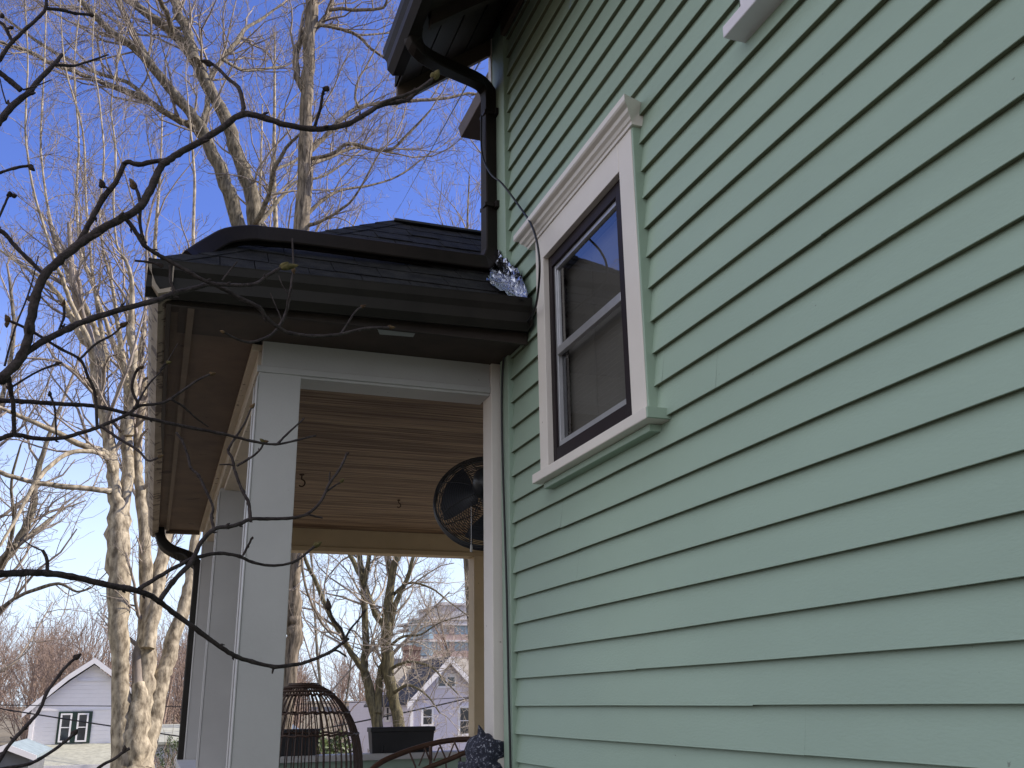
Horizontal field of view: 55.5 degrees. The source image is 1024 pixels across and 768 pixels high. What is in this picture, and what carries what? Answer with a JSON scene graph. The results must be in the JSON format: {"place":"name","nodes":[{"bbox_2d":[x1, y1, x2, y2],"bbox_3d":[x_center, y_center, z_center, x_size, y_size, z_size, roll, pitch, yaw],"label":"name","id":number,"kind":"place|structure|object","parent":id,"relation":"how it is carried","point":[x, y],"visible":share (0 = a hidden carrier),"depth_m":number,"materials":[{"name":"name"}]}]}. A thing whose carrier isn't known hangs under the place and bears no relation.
{"place":"outdoors","nodes":[
{"label":"outdoors","id":0,"kind":"place"},
{"bbox_2d":[0,700,355,751],"bbox_3d":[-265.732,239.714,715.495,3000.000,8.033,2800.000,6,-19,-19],"label":"ground","id":1,"kind":"structure","parent":0,"point":[5,735],"depth_m":152.63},
{"bbox_2d":[0,738,52,767],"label":"garage","id":2,"kind":"structure","parent":1,"relation":"on","point":[27,750],"depth_m":34.01,"materials":[{"name":"stone"}]},
{"bbox_2d":[21,658,130,767],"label":"white house","id":3,"kind":"structure","parent":1,"relation":"on","point":[88,745],"depth_m":45.26,"materials":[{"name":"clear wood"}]},
{"bbox_2d":[58,713,72,741],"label":"window","id":4,"kind":"structure","parent":3,"relation":"in","point":[65,725],"depth_m":45.04,"materials":[{"name":"white glass"}]},
{"bbox_2d":[75,713,88,741],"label":"window","id":5,"kind":"structure","parent":3,"relation":"in","point":[82,727],"depth_m":45.25,"materials":[{"name":"white glass"}]},
{"bbox_2d":[0,708,178,736],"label":"overhead wire","id":6,"kind":"object","parent":1,"relation":"on","point":[72,720],"visible":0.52,"depth_m":22.60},
{"bbox_2d":[0,198,180,680],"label":"leaning tree","id":7,"kind":"object","parent":1,"relation":"on","point":[25,533],"visible":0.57,"depth_m":14.65,"materials":[{"name":"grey plant"}]},
{"bbox_2d":[4,705,180,706],"bbox_3d":[-11.120,8.071,24.468,8.342,0.211,0.020,6,-19,-19],"label":"overhead wire","id":8,"kind":"object","parent":1,"relation":"on","point":[68,705],"visible":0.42,"depth_m":24.38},
{"bbox_2d":[0,0,228,767],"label":"pale tree","id":9,"kind":"object","parent":1,"relation":"on","point":[137,713],"visible":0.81,"depth_m":12.45,"materials":[{"name":"beige plant"}]},
{"bbox_2d":[0,54,243,635],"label":"slender tree","id":10,"kind":"object","parent":1,"relation":"on","point":[158,209],"visible":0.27,"depth_m":25.18,"materials":[{"name":"beige plant"}]},
{"bbox_2d":[154,718,178,767],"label":"evergreen shrub","id":11,"kind":"object","parent":1,"relation":"on","point":[167,751],"visible":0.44,"depth_m":30.16,"materials":[{"name":"green plant"}]},
{"bbox_2d":[154,724,179,767],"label":"grey shed","id":12,"kind":"structure","parent":1,"relation":"on","point":[168,729],"depth_m":39.71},
{"bbox_2d":[0,0,434,225],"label":"forked tree","id":13,"kind":"object","parent":1,"relation":"on","point":[256,214],"visible":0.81,"depth_m":21.81,"materials":[{"name":"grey plant"}]},
{"bbox_2d":[0,0,439,767],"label":"budding tree","id":14,"kind":"object","parent":1,"relation":"on","point":[30,332],"visible":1,"depth_m":2.11,"materials":[{"name":"black plant"}]},
{"bbox_2d":[0,580,468,744],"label":"bare wood","id":15,"kind":"object","parent":1,"relation":"on","point":[44,671],"visible":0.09,"depth_m":80.79,"materials":[{"name":"brown plant"}]},
{"bbox_2d":[117,13,359,539],"bbox_3d":[-6.226,-0.350,22.920,5.510,20.963,4.874,6,-19,-19],"label":"slender tree","id":16,"kind":"object","parent":1,"relation":"on","point":[275,216],"visible":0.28,"depth_m":24.90,"materials":[{"name":"brown plant"}]},
{"bbox_2d":[187,29,349,231],"bbox_3d":[-6.489,-0.066,26.724,6.382,23.234,5.993,6,-19,-19],"label":"slender tree","id":17,"kind":"object","parent":1,"relation":"on","point":[282,177],"visible":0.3,"depth_m":29.06,"materials":[{"name":"brown plant"}]},
{"bbox_2d":[154,719,459,767],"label":"bare brush","id":18,"kind":"object","parent":1,"relation":"on","point":[167,762],"visible":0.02,"depth_m":23.95,"materials":[{"name":"brown plant"}]},
{"bbox_2d":[319,716,391,753],"bbox_3d":[-2.418,5.546,13.276,1.741,1.937,1.778,6,-19,-19],"label":"evergreen shrub","id":19,"kind":"object","parent":1,"relation":"on","point":[332,747],"visible":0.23,"depth_m":13.45,"materials":[{"name":"green plant"}]},
{"bbox_2d":[300,560,412,753],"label":"spreading tree","id":20,"kind":"object","parent":1,"relation":"on","point":[342,671],"visible":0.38,"depth_m":57.12,"materials":[{"name":"brown plant"}]},
{"bbox_2d":[301,553,449,753],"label":"spreading tree","id":21,"kind":"object","parent":1,"relation":"on","point":[318,678],"visible":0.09,"depth_m":44.24,"materials":[{"name":"brown plant"}]},
{"bbox_2d":[277,0,482,728],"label":"straight tree","id":22,"kind":"object","parent":1,"relation":"on","point":[307,148],"visible":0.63,"depth_m":20.50,"materials":[{"name":"brown plant"}]},
{"bbox_2d":[300,193,468,750],"bbox_3d":[-2.761,2.045,23.850,7.923,16.692,6.205,-2,-18,5],"label":"mossy tree","id":23,"kind":"object","parent":1,"relation":"on","point":[386,667],"visible":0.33,"depth_m":23.23,"materials":[{"name":"brown plant"}]},
{"bbox_2d":[319,698,468,729],"bbox_3d":[-4.098,12.294,36.864,12.463,2.291,0.051,6,-19,-19],"label":"overhead wire","id":24,"kind":"object","parent":1,"relation":"on","point":[403,712],"visible":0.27,"depth_m":36.88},
{"bbox_2d":[310,125,480,650],"bbox_3d":[-1.127,0.651,29.239,7.690,23.597,9.944,-6,-19,17],"label":"spreading tree","id":25,"kind":"object","parent":1,"relation":"on","point":[466,561],"visible":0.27,"depth_m":30.88,"materials":[{"name":"brown plant"}]},
{"bbox_2d":[348,645,468,752],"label":"lavender house","id":26,"kind":"structure","parent":1,"relation":"on","point":[359,711],"depth_m":55.44,"materials":[{"name":"grey"}]},
{"bbox_2d":[384,707,390,721],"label":"window","id":27,"kind":"structure","parent":26,"relation":"in","point":[387,710],"depth_m":57.74,"materials":[{"name":"white glass"}]},
{"bbox_2d":[421,707,433,725],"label":"window","id":28,"kind":"structure","parent":26,"relation":"in","point":[428,711],"depth_m":54.60,"materials":[{"name":"white glass"}]},
{"bbox_2d":[436,675,456,687],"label":"window","id":29,"kind":"structure","parent":26,"relation":"in","point":[452,678],"depth_m":55.54,"materials":[{"name":"white glass"}]},
{"bbox_2d":[458,706,468,735],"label":"window","id":30,"kind":"structure","parent":26,"relation":"in","point":[466,713],"depth_m":55.22,"materials":[{"name":"white glass"}]},
{"bbox_2d":[395,558,468,657],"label":"spreading tree","id":31,"kind":"object","parent":1,"relation":"on","point":[443,639],"visible":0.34,"depth_m":72.08,"materials":[{"name":"brown plant"}]},
{"bbox_2d":[396,603,468,659],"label":"apartment tower","id":32,"kind":"structure","parent":1,"relation":"on","point":[458,638],"depth_m":201.72,"materials":[{"name":"concrete"}]},
{"bbox_2d":[415,61,484,228],"bbox_3d":[-0.804,-0.108,27.806,10.383,23.847,7.158,-10,-20,25],"label":"spreading tree","id":33,"kind":"object","parent":1,"relation":"on","point":[469,167],"visible":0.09,"depth_m":30.21,"materials":[{"name":"brown plant"}]},
{"bbox_2d":[145,0,1023,767],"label":"green house","id":34,"kind":"structure","parent":1,"relation":"on","point":[761,352],"depth_m":3.19,"materials":[{"name":"paint"}]},
{"bbox_2d":[281,728,319,755],"bbox_3d":[-2.039,3.228,8.759,0.580,0.224,0.180,6,-19,-19],"label":"planter box","id":35,"kind":"object","parent":34,"relation":"on","point":[296,747],"visible":0.25,"depth_m":8.72,"materials":[{"name":"plastic"}]},
{"bbox_2d":[299,474,305,486],"bbox_3d":[-1.537,0.709,7.118,0.037,0.094,0.045,-14,-22,35],"label":"ceiling hook","id":36,"kind":"object","parent":34,"relation":"attached to","point":[301,475],"visible":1,"depth_m":7.12,"materials":[{"name":"metal"}]},
{"bbox_2d":[279,683,362,767],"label":"rattan dome","id":37,"kind":"structure","parent":34,"relation":"on","point":[353,732],"depth_m":5.99,"materials":[{"name":"brown wicker"}]},
{"bbox_2d":[367,726,434,753],"bbox_3d":[-1.037,3.326,9.101,0.615,0.224,0.180,6,-19,-19],"label":"planter box","id":38,"kind":"object","parent":34,"relation":"on","point":[388,739],"visible":0.84,"depth_m":9.02,"materials":[{"name":"plastic"}]},
{"bbox_2d":[370,737,469,767],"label":"rattan chair","id":39,"kind":"object","parent":34,"relation":"on","point":[410,750],"visible":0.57,"depth_m":5.41,"materials":[{"name":"brown wicker"}]},
{"bbox_2d":[396,63,479,212],"bbox_3d":[-2.775,-5.034,25.721,0.011,17.717,35.814,2,-18,-8],"label":"service wire","id":40,"kind":"object","parent":34,"relation":"attached to","point":[444,126],"visible":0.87,"depth_m":10.15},
{"bbox_2d":[433,456,483,551],"bbox_3d":[-0.022,0.618,5.189,0.477,0.577,0.790,16,-25,-42],"label":"wall fan","id":41,"kind":"object","parent":34,"relation":"attached to","point":[461,492],"depth_m":5.26,"materials":[{"name":"black metal"}]},
{"bbox_2d":[458,725,503,767],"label":"pillow","id":42,"kind":"object","parent":34,"relation":"on","point":[483,749],"visible":0.66,"depth_m":4.27,"materials":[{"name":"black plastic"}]},
{"bbox_2d":[486,249,527,300],"bbox_3d":[-0.065,-0.548,4.741,0.130,0.507,0.528,6,-19,-19],"label":"foil flashing","id":43,"kind":"object","parent":34,"relation":"attached to","point":[505,276],"visible":0.94,"depth_m":4.73,"materials":[{"name":"grey metal"}]},
{"bbox_2d":[480,115,540,767],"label":"wall cable","id":44,"kind":"object","parent":34,"relation":"attached to","point":[502,451],"depth_m":4.42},
{"bbox_2d":[723,0,783,42],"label":"upper window","id":45,"kind":"structure","parent":34,"relation":"in","point":[751,14],"depth_m":2.83,"materials":[{"name":"white paint"}]},
{"bbox_2d":[0,0,487,706],"label":"sky","id":46,"kind":"structure","parent":0,"point":[87,550],"materials":[{"name":"blue"}]},
{"bbox_2d":[295,697,468,704],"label":"overhead wire","id":47,"kind":"object","parent":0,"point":[388,701],"visible":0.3,"depth_m":42.72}
]}

